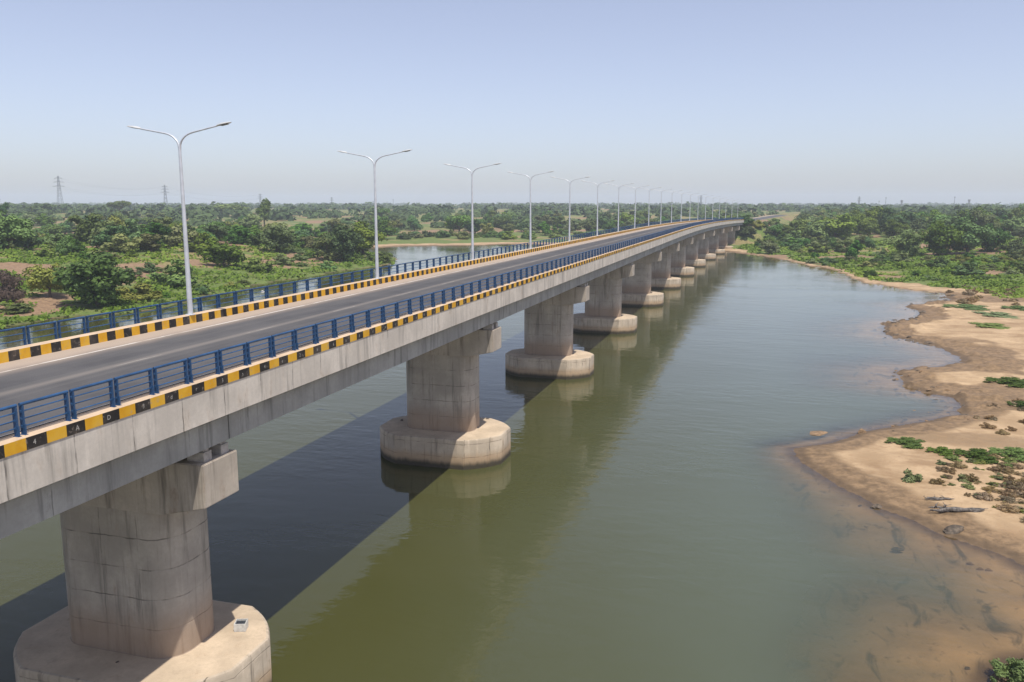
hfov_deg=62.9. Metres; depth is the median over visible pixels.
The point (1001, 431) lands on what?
dry tuft
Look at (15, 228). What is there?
tree
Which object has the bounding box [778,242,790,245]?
bush
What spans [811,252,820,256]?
bush
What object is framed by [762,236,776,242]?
tree
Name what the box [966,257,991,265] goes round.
bush
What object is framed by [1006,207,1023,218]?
tree
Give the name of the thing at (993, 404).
dry tuft
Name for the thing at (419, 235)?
bush
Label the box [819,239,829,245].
bush
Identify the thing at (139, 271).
green shrub
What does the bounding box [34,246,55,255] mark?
bush
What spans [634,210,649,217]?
tree
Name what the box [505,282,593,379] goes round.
bridge pier
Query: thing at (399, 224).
tree
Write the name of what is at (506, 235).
bush
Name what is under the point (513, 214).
tree
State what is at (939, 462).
sand bush
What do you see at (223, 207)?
tree
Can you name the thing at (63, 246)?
tree
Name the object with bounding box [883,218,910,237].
tree
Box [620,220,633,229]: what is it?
tree
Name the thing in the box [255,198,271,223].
tree
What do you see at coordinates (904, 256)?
bush
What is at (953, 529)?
rock
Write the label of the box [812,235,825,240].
bush
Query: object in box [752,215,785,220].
approach road
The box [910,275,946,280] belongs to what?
green shrub
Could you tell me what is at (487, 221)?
bush
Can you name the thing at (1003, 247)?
bush
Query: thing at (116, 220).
tree
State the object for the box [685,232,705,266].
bridge pier
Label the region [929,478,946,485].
dry tuft
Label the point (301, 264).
green shrub
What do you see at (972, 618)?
ground
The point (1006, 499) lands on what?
dry tuft
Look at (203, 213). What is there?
wood
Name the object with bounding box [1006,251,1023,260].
bush
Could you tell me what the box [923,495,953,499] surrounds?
driftwood log
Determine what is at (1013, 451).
green shrub
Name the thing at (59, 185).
pylon
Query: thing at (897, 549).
rock
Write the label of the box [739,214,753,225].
tree
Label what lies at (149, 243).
tree
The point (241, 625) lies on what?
metal box
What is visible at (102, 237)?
tree
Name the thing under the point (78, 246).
tree
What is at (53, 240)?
tree
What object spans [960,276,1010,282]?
green shrub
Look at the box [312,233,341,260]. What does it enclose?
tree
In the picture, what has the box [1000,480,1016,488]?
dry tuft
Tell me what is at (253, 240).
tree
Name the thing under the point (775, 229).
tree
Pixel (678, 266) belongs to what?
bridge pier
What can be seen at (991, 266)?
bush
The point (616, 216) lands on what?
bush
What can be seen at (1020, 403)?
green shrub
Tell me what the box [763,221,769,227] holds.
bush
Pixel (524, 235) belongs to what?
bush
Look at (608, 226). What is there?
tree
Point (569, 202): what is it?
street lamp
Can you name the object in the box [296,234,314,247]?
bush
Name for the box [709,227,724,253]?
bridge pier
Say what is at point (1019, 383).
green shrub
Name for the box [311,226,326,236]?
bush
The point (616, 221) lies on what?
tree
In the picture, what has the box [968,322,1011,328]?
bush
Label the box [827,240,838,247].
bush
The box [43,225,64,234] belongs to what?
tree
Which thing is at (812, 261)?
bush
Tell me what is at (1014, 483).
dry tuft
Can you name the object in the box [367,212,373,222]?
bush
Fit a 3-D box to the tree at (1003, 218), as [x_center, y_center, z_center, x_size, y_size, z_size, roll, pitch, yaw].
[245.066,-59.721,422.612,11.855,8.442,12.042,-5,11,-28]
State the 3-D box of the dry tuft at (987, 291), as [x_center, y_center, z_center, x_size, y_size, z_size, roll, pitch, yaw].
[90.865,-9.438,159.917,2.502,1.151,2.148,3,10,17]
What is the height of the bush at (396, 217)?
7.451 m
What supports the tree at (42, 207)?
on the ground
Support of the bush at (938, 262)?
on the ground
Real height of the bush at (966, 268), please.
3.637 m
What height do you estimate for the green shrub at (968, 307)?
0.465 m
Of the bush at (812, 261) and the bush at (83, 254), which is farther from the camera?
the bush at (812, 261)
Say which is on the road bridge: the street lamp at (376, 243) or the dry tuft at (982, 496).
the street lamp at (376, 243)
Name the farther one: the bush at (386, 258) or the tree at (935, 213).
the tree at (935, 213)
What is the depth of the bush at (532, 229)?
439.63 m
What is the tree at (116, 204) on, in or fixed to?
on the ground
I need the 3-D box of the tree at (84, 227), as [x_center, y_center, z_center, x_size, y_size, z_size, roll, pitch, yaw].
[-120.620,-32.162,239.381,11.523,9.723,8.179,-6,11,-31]
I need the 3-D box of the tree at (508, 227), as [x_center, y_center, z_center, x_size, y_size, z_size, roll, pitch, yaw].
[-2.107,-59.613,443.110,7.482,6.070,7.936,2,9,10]
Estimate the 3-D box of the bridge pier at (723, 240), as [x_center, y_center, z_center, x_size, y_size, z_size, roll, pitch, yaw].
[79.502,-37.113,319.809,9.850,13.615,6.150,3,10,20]
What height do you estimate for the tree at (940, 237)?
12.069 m
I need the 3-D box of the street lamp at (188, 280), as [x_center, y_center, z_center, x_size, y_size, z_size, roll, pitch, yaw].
[-16.067,-5.890,41.032,5.932,9.269,0.464,2,9,17]
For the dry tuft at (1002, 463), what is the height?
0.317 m
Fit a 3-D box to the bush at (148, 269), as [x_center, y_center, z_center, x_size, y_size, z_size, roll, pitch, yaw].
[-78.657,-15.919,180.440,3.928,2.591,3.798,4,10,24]
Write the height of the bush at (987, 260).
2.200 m
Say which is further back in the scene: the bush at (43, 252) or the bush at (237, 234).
the bush at (237, 234)
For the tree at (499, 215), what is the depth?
555.81 m
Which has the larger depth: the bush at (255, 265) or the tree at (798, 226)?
the tree at (798, 226)
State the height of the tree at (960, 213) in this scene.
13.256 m
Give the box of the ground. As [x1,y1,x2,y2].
[0,204,1023,681]
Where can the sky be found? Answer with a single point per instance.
(755, 102)
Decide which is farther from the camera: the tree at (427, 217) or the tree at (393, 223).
the tree at (427, 217)
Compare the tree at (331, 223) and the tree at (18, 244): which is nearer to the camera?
the tree at (18, 244)
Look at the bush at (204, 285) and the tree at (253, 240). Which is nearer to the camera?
the bush at (204, 285)
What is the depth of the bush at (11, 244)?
213.39 m
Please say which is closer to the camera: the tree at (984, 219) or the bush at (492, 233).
the tree at (984, 219)
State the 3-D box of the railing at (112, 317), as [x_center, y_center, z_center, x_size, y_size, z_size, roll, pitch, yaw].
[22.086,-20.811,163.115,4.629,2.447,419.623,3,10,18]
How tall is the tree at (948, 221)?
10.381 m
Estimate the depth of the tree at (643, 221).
427.82 m
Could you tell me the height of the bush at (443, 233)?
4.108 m
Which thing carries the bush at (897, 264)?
on the ground
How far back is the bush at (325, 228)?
416.06 m
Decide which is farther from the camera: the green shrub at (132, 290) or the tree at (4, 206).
the tree at (4, 206)
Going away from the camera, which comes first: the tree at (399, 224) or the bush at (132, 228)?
the bush at (132, 228)
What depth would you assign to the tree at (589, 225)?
458.87 m
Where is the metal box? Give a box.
[233,619,248,631]
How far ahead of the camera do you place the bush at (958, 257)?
234.99 m
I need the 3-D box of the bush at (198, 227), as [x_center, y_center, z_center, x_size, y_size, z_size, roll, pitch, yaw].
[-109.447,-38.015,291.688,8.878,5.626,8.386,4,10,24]
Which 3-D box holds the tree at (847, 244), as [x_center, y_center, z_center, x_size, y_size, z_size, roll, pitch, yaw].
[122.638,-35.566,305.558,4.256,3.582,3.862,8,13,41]
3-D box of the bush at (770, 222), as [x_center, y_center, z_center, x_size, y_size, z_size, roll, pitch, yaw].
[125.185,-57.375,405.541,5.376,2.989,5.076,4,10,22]
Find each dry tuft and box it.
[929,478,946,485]
[935,466,950,471]
[943,467,956,473]
[949,460,968,468]
[956,298,970,303]
[959,473,978,484]
[962,289,975,294]
[965,297,977,302]
[973,492,992,500]
[979,422,996,428]
[980,289,993,293]
[981,486,997,493]
[982,415,997,419]
[984,494,994,500]
[986,403,999,407]
[986,466,1003,472]
[993,467,1008,473]
[995,429,1009,434]
[995,495,1015,503]
[995,502,1020,513]
[996,462,1011,467]
[999,488,1013,495]
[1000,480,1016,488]
[1000,480,1020,490]
[1002,488,1019,497]
[1003,475,1017,481]
[1005,426,1017,431]
[1005,469,1015,474]
[1011,462,1023,469]
[1011,482,1023,490]
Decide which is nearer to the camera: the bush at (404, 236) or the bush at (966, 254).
the bush at (966, 254)
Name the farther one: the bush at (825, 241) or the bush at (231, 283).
the bush at (825, 241)
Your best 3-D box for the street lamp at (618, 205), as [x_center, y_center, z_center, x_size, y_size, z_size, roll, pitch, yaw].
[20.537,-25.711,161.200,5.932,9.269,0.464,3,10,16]
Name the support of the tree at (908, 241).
on the ground
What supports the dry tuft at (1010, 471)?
on the ground
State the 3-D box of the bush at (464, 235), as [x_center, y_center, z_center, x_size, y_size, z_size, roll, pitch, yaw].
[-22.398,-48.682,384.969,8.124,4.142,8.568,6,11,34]
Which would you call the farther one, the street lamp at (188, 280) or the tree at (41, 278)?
the tree at (41, 278)
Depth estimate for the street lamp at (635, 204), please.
181.14 m
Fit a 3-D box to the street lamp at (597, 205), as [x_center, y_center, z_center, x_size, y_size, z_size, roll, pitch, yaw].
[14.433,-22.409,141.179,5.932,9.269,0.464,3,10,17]
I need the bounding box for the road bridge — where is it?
[0,219,743,538]
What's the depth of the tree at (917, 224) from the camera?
373.41 m
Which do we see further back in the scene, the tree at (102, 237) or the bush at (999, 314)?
the tree at (102, 237)
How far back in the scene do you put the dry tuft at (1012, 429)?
63.53 m
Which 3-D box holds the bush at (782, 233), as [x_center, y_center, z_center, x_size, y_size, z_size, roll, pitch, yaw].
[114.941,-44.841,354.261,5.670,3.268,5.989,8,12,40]
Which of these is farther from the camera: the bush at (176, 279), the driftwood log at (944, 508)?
the bush at (176, 279)
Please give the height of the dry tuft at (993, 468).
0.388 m
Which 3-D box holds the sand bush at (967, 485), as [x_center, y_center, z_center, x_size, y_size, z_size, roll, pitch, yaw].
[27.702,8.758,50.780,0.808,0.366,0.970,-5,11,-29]
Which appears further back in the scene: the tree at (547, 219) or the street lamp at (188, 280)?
the tree at (547, 219)
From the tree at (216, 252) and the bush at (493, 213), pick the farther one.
the bush at (493, 213)
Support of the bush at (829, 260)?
on the ground
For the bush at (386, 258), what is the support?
on the ground
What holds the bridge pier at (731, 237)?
on the ground
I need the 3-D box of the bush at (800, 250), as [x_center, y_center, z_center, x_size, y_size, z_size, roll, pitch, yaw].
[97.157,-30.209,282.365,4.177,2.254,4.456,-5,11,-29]
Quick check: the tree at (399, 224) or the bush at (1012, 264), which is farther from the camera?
the tree at (399, 224)
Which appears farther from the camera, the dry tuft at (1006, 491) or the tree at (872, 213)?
the tree at (872, 213)
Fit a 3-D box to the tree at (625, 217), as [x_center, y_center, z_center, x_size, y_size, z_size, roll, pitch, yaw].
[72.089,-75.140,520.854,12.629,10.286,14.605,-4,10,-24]
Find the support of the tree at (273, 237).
on the ground
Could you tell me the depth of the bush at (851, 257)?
243.41 m
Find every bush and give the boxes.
[0,270,25,301]
[0,302,32,313]
[5,239,14,247]
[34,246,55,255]
[76,251,96,258]
[87,219,127,245]
[99,233,143,251]
[110,252,123,258]
[116,218,140,241]
[116,282,162,301]
[118,226,131,242]
[124,250,138,256]
[136,261,156,272]
[139,223,150,231]
[146,257,197,286]
[161,292,170,297]
[162,225,198,246]
[168,223,192,236]
[178,231,217,251]
[191,224,205,231]
[192,284,209,290]
[195,286,208,293]
[223,224,254,244]
[223,281,240,286]
[236,279,251,284]
[240,257,277,271]
[272,253,296,264]
[293,251,308,259]
[294,229,312,236]
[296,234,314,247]
[304,253,313,257]
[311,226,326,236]
[317,260,334,265]
[319,225,332,231]
[319,261,337,269]
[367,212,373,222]
[367,254,373,260]
[373,252,391,262]
[388,228,400,235]
[391,214,401,220]
[396,233,411,239]
[414,233,423,237]
[422,230,433,236]
[435,230,451,237]
[453,231,470,238]
[480,217,494,227]
[486,230,497,236]
[488,211,496,221]
[495,231,509,237]
[500,231,517,238]
[520,232,528,238]
[523,226,540,232]
[526,233,536,238]
[549,231,560,237]
[552,224,562,231]
[573,231,582,236]
[609,213,620,223]
[738,226,756,234]
[751,219,765,226]
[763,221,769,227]
[767,220,775,224]
[771,218,780,224]
[776,231,786,237]
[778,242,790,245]
[782,230,804,240]
[787,237,799,243]
[788,243,802,250]
[793,248,807,253]
[798,238,810,245]
[805,258,819,263]
[806,241,826,246]
[808,242,832,252]
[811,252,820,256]
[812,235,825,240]
[817,258,837,264]
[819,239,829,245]
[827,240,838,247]
[832,240,850,251]
[834,257,848,263]
[839,256,857,260]
[856,261,877,267]
[862,270,877,276]
[868,258,884,263]
[872,247,887,255]
[873,255,892,260]
[889,262,906,268]
[891,253,914,261]
[902,468,922,482]
[909,263,923,266]
[910,270,925,276]
[920,255,937,260]
[924,256,950,267]
[935,459,945,464]
[940,269,952,273]
[943,455,962,462]
[950,254,970,261]
[950,262,985,274]
[957,473,974,481]
[961,251,983,258]
[961,481,974,489]
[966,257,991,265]
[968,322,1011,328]
[972,311,1019,318]
[972,460,985,464]
[978,256,998,262]
[979,263,997,269]
[980,257,992,263]
[993,473,1005,479]
[997,244,1008,250]
[998,255,1013,260]
[998,270,1022,274]
[999,460,1013,468]
[1000,455,1014,460]
[1002,262,1023,273]
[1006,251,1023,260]
[1008,260,1023,266]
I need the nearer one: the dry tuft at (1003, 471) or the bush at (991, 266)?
the dry tuft at (1003, 471)
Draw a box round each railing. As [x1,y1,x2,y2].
[0,217,743,436]
[0,218,717,344]
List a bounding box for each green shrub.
[118,288,137,295]
[124,267,143,275]
[154,299,169,303]
[291,248,306,252]
[294,262,307,265]
[351,252,362,258]
[884,437,925,448]
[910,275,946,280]
[925,446,954,456]
[941,304,989,310]
[953,448,998,463]
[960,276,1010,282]
[983,376,1023,387]
[987,446,1023,460]
[989,657,1023,681]
[1001,305,1023,310]
[1005,400,1023,408]
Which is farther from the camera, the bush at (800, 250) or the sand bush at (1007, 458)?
the bush at (800, 250)
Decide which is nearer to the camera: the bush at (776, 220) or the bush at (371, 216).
the bush at (776, 220)
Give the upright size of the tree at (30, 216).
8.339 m
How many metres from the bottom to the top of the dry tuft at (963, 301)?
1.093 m
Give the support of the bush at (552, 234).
on the ground
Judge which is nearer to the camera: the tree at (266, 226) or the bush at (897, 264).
the bush at (897, 264)
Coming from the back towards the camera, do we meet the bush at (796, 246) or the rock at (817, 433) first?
the bush at (796, 246)
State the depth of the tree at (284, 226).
340.90 m
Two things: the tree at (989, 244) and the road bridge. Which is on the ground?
the tree at (989, 244)
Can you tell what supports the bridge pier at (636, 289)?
on the ground
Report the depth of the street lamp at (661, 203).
220.98 m
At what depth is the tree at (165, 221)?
273.82 m
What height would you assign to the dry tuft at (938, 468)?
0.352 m
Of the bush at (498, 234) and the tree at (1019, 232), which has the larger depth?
the bush at (498, 234)
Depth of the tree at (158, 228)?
218.38 m
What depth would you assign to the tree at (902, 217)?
366.28 m
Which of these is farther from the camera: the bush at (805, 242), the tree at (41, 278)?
the bush at (805, 242)
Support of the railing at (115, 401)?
on the road bridge
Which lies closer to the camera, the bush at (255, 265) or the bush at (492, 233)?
the bush at (255, 265)
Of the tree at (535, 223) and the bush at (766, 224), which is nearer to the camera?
the bush at (766, 224)
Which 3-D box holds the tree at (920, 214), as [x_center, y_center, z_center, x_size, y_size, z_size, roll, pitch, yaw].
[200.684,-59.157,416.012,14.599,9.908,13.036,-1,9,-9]
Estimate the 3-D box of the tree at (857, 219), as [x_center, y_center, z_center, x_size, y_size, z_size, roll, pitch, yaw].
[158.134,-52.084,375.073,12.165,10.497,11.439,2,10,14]
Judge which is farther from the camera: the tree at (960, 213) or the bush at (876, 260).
the tree at (960, 213)
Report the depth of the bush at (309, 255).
235.24 m
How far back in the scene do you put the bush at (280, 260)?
215.92 m
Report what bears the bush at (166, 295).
on the ground
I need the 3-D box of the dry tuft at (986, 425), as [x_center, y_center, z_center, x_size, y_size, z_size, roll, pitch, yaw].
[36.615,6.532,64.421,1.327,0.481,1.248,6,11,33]
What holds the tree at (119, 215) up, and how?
on the ground
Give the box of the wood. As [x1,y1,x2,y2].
[0,201,1023,229]
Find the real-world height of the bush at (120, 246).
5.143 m
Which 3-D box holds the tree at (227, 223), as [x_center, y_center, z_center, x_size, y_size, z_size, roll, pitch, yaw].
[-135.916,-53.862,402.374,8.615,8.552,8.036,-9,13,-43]
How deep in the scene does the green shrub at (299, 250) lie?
243.26 m
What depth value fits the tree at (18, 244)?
204.67 m
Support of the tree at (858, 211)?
on the ground
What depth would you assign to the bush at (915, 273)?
194.73 m
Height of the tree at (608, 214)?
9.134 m
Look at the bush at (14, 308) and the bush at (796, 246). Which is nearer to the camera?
the bush at (14, 308)
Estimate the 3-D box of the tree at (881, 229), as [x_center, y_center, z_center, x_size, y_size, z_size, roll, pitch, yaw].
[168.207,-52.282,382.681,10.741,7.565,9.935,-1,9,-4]
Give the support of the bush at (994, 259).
on the ground
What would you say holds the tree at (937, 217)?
on the ground
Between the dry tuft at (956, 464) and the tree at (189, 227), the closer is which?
the dry tuft at (956, 464)
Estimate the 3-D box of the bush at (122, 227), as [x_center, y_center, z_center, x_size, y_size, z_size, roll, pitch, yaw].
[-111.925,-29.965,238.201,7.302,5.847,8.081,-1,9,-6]
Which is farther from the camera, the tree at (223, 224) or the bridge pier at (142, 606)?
the tree at (223, 224)
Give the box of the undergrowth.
[0,233,1023,328]
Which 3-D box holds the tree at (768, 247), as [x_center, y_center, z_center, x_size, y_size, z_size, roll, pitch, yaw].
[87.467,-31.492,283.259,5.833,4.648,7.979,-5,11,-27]
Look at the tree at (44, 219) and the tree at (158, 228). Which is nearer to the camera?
the tree at (158, 228)
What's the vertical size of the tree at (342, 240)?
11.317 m
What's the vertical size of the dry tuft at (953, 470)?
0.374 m
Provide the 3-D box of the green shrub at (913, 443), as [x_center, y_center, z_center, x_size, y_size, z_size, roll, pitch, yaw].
[28.425,7.278,60.433,2.790,0.511,2.963,6,11,32]
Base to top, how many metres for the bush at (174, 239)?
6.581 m
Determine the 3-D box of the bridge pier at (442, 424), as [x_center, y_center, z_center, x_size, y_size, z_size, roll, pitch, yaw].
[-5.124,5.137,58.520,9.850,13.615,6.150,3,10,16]
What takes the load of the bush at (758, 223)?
on the ground
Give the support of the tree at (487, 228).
on the ground
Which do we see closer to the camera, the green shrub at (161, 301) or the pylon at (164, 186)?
the green shrub at (161, 301)
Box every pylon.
[53,176,64,203]
[162,185,167,203]
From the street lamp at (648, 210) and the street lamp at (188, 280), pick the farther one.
the street lamp at (648, 210)
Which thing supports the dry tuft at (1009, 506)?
on the ground
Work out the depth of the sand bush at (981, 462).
55.43 m
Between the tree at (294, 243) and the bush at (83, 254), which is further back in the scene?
the tree at (294, 243)
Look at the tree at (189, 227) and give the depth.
272.37 m
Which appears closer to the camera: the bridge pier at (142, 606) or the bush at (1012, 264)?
the bridge pier at (142, 606)
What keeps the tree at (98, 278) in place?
on the ground
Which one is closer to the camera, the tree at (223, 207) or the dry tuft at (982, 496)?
the dry tuft at (982, 496)
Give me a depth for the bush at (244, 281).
177.25 m
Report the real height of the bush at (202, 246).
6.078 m
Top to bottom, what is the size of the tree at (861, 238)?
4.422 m
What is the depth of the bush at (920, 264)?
220.51 m
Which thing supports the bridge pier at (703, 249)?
on the ground
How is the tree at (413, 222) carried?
on the ground
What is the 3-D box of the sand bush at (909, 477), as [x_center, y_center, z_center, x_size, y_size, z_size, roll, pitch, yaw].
[24.964,8.449,52.236,1.491,1.002,1.194,0,9,0]
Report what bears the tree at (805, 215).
on the ground
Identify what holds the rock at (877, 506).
on the ground
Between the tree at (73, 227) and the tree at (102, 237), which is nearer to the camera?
the tree at (102, 237)
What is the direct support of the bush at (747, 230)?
on the ground
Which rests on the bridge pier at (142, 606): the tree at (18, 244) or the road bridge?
the road bridge
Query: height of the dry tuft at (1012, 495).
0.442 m
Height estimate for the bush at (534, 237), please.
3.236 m
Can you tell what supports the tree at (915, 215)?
on the ground
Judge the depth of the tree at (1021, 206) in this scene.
429.17 m
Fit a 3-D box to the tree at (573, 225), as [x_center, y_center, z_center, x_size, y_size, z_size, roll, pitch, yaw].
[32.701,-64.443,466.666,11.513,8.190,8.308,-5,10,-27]
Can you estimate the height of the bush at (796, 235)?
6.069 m
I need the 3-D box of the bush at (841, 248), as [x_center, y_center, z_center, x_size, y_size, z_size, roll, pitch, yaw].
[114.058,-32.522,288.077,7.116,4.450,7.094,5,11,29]
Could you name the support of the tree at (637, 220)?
on the ground
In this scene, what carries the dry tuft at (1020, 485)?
on the ground
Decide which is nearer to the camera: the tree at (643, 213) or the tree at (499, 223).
the tree at (499, 223)
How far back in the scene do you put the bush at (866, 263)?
221.25 m
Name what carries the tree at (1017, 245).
on the ground
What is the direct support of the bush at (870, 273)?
on the ground
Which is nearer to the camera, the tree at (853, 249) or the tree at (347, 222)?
the tree at (853, 249)
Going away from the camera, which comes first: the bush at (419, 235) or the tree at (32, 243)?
the tree at (32, 243)
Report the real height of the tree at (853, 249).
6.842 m
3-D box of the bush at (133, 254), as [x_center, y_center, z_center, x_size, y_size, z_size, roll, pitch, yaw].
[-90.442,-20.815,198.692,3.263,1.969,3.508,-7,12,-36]
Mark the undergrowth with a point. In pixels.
(1000, 283)
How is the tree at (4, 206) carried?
on the ground
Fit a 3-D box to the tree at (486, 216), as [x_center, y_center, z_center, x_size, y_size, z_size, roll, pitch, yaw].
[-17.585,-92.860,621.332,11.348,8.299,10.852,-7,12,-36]
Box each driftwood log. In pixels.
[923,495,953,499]
[929,502,985,511]
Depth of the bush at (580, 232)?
406.68 m
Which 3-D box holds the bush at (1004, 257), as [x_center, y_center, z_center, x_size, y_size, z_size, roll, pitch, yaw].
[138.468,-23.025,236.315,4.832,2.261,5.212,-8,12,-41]
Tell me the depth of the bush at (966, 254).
245.87 m
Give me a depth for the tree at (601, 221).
510.33 m
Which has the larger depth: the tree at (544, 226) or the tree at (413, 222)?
the tree at (413, 222)
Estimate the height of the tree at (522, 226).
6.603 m
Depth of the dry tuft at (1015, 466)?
54.41 m
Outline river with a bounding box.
[0,244,949,681]
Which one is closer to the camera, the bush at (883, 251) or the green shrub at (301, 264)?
the green shrub at (301, 264)
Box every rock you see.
[810,431,827,435]
[870,504,881,508]
[891,547,903,551]
[943,524,963,533]
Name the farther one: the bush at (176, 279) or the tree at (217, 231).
the tree at (217, 231)
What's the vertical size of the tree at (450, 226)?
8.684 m
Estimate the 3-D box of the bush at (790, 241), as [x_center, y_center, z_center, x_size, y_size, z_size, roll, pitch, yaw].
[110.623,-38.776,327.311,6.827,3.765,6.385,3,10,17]
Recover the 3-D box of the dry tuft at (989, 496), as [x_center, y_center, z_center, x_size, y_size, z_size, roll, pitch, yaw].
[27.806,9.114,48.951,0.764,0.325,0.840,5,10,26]
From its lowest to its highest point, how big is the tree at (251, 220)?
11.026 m
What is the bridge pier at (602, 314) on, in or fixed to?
on the ground
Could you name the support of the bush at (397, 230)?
on the ground
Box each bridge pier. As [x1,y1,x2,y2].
[13,441,271,681]
[380,322,510,469]
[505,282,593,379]
[573,262,636,333]
[622,250,663,306]
[651,242,680,288]
[671,236,693,276]
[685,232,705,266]
[698,230,715,259]
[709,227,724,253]
[718,226,732,248]
[728,225,739,243]
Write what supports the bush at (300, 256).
on the ground
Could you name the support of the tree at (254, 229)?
on the ground
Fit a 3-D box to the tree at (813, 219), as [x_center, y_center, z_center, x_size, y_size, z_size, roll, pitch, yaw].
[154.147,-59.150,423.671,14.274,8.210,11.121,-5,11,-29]
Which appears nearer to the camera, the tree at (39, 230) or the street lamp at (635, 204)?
the street lamp at (635, 204)
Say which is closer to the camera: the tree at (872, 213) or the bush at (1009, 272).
the bush at (1009, 272)
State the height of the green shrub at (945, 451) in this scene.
0.558 m
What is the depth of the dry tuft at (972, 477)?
51.87 m
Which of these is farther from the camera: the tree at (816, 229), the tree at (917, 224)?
the tree at (917, 224)
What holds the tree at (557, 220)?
on the ground
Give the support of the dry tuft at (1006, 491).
on the ground
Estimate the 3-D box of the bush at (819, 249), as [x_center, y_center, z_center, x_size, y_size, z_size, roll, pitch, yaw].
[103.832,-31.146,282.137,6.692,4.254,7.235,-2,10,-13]
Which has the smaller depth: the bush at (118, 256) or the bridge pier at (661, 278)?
the bridge pier at (661, 278)
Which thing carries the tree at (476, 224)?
on the ground
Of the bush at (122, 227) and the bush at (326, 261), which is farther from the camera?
the bush at (122, 227)
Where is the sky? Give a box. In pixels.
[0,0,1023,204]
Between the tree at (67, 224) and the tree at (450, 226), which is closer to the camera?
the tree at (67, 224)
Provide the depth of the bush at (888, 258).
238.98 m
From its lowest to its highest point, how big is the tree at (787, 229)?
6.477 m
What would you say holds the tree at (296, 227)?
on the ground
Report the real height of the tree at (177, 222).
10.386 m
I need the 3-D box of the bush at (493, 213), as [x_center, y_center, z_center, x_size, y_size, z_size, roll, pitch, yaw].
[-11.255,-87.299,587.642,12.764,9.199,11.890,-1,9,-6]
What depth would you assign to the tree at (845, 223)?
347.86 m
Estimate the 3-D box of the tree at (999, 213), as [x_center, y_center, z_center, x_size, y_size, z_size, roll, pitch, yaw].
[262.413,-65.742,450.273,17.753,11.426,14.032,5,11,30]
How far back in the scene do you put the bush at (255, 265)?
199.69 m
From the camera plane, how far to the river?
46.33 m
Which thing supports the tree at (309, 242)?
on the ground
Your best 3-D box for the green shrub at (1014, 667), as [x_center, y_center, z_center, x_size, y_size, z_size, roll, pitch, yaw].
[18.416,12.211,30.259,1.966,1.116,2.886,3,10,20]
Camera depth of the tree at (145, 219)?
491.60 m
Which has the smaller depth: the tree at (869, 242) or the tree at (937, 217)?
the tree at (869, 242)
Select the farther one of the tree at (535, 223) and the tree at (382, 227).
the tree at (535, 223)
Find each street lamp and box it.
[127,122,231,314]
[338,149,411,278]
[445,163,500,259]
[509,171,552,248]
[553,176,590,240]
[581,180,614,235]
[604,183,632,231]
[623,185,649,228]
[639,187,660,225]
[653,189,669,223]
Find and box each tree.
[0,202,8,216]
[0,209,34,249]
[12,232,42,249]
[19,213,37,224]
[22,239,40,246]
[22,263,65,297]
[23,203,56,212]
[32,224,54,233]
[33,213,55,225]
[41,233,75,246]
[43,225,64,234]
[52,249,139,307]
[55,236,73,254]
[57,220,73,233]
[59,222,76,232]
[59,235,87,251]
[67,213,107,242]
[91,225,132,247]
[106,200,130,209]
[107,215,126,226]
[111,212,129,221]
[134,233,161,251]
[137,222,172,243]
[141,217,152,223]
[145,212,168,218]
[145,218,180,226]
[151,216,177,227]
[179,224,191,233]
[196,229,218,241]
[197,239,246,266]
[198,224,229,240]
[206,221,232,235]
[213,204,249,213]
[224,221,238,225]
[238,213,262,228]
[247,233,260,245]
[248,225,262,234]
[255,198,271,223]
[255,226,296,251]
[260,222,285,229]
[269,222,294,232]
[287,233,299,245]
[288,223,310,231]
[299,235,317,248]
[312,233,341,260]
[317,223,365,261]
[327,218,346,233]
[341,221,355,224]
[346,221,387,253]
[369,220,395,237]
[372,215,390,223]
[377,208,389,214]
[387,213,398,219]
[387,221,396,226]
[391,220,402,227]
[406,215,422,230]
[420,213,433,221]
[444,217,463,230]
[445,215,470,231]
[466,218,483,232]
[480,223,494,234]
[482,210,495,219]
[492,213,507,219]
[492,218,507,228]
[501,223,514,232]
[507,212,518,217]
[517,220,529,230]
[529,219,541,230]
[534,214,553,225]
[537,221,551,234]
[551,216,563,227]
[561,218,578,230]
[576,219,598,231]
[594,217,609,228]
[595,211,611,217]
[602,223,615,228]
[611,220,623,225]
[619,212,635,224]
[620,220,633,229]
[627,218,640,224]
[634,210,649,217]
[641,218,662,225]
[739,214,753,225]
[759,241,779,253]
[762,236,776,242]
[768,225,781,234]
[781,225,792,233]
[789,218,807,237]
[795,213,812,221]
[803,216,821,221]
[803,220,837,239]
[814,213,856,238]
[843,239,852,246]
[844,240,863,258]
[852,213,880,234]
[853,209,865,217]
[854,234,872,243]
[858,219,879,235]
[863,205,883,219]
[864,236,877,247]
[871,218,884,233]
[877,207,913,234]
[882,229,921,254]
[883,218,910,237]
[907,218,926,233]
[909,213,925,223]
[917,212,929,222]
[918,219,965,255]
[925,216,963,227]
[929,209,949,221]
[932,214,950,221]
[949,215,1000,252]
[955,206,987,217]
[966,209,1003,228]
[980,223,1010,251]
[990,208,1010,218]
[995,214,1007,221]
[999,216,1023,235]
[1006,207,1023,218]
[1007,203,1023,214]
[1007,237,1023,253]
[1012,228,1023,237]
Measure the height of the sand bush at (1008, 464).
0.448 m
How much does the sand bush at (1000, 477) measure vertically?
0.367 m
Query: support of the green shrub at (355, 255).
on the ground
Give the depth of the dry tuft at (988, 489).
50.17 m
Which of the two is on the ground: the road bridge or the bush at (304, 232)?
the bush at (304, 232)
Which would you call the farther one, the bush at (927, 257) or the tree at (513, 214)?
the tree at (513, 214)
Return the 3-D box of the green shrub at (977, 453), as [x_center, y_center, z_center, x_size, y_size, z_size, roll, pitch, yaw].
[31.661,7.747,57.053,3.016,0.744,3.203,6,11,32]
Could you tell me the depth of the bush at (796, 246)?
299.48 m
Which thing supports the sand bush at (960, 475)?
on the ground

